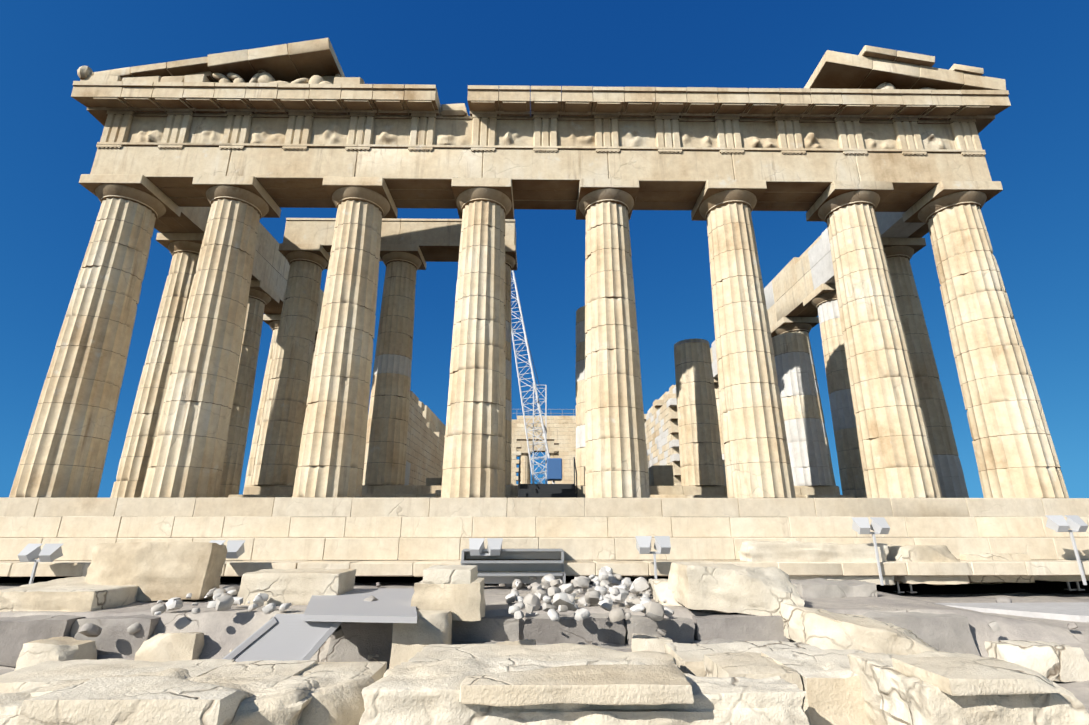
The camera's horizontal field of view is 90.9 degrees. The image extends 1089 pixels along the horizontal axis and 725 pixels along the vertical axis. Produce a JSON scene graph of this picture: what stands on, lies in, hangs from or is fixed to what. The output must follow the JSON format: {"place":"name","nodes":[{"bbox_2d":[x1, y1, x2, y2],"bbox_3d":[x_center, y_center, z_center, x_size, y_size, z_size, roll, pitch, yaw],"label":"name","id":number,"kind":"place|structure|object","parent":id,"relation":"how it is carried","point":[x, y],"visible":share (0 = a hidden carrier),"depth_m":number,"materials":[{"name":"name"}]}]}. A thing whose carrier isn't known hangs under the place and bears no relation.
{"place":"outdoors","nodes":[
{"label":"outdoors","id":0,"kind":"place"},
{"bbox_2d":[0,576,1088,712],"bbox_3d":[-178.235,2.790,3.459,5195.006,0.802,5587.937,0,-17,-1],"label":"ground","id":1,"kind":"structure","parent":0,"point":[233,628],"depth_m":8.83,"materials":[{"name":"grey"}]},
{"bbox_2d":[223,588,416,661],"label":"ramp","id":2,"kind":"structure","parent":1,"relation":"on","point":[307,634],"depth_m":7.35,"materials":[{"name":"grey concrete"}]},
{"bbox_2d":[460,457,577,583],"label":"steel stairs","id":3,"kind":"structure","parent":1,"relation":"on","point":[547,490],"depth_m":12.29,"materials":[{"name":"grey metal"}]},
{"bbox_2d":[0,38,1088,584],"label":"temple","id":4,"kind":"structure","parent":1,"relation":"on","point":[718,452],"depth_m":17.91,"materials":[{"name":"beige stone"}]},
{"bbox_2d":[511,270,561,483],"bbox_3d":[-1.231,0.003,40.818,2.156,20.957,7.600,10,-20,-30],"label":"crane","id":5,"kind":"object","parent":4,"relation":"on","point":[552,472],"visible":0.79,"depth_m":38.11,"materials":[{"name":"white painted steel"},{"name":"blue painted metal"}]},
{"bbox_2d":[127,113,955,148],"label":"metope reliefs","id":6,"kind":"object","parent":4,"relation":"attached to","point":[510,131],"visible":0.77,"depth_m":18.83,"materials":[{"name":"beige stone"}]},
{"bbox_2d":[529,409,575,415],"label":"scaffolding","id":7,"kind":"object","parent":4,"relation":"attached to","point":[573,413],"visible":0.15,"depth_m":70.75,"materials":[{"name":"silver metal"}]},
{"bbox_2d":[212,70,935,89],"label":"pediment sculptures","id":8,"kind":"object","parent":4,"relation":"on","point":[262,76],"visible":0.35,"depth_m":18.75},
{"bbox_2d":[0,540,1088,724],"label":"rocks","id":9,"kind":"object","parent":1,"relation":"on","point":[765,647],"depth_m":6.22,"materials":[{"name":"cream-coloured weathered marble"}]},
{"bbox_2d":[17,515,1087,584],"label":"floodlights","id":10,"kind":"object","parent":1,"relation":"on","point":[236,550],"visible":0.85,"depth_m":12.22,"materials":[{"name":"grey metal"}]},
{"bbox_2d":[894,581,1084,592],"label":"barrier posts","id":11,"kind":"object","parent":1,"relation":"on","point":[1068,588],"visible":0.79,"depth_m":12.91,"materials":[{"name":"silver metal"}]},
{"bbox_2d":[0,0,1088,497],"label":"sky","id":12,"kind":"structure","parent":0,"point":[1037,147],"materials":[{"name":"blue"}]},
{"bbox_2d":[936,602,1088,621],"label":"concrete path","id":13,"kind":"structure","parent":0,"point":[1073,611],"depth_m":10.24,"materials":[{"name":"grey concrete"}]}
]}

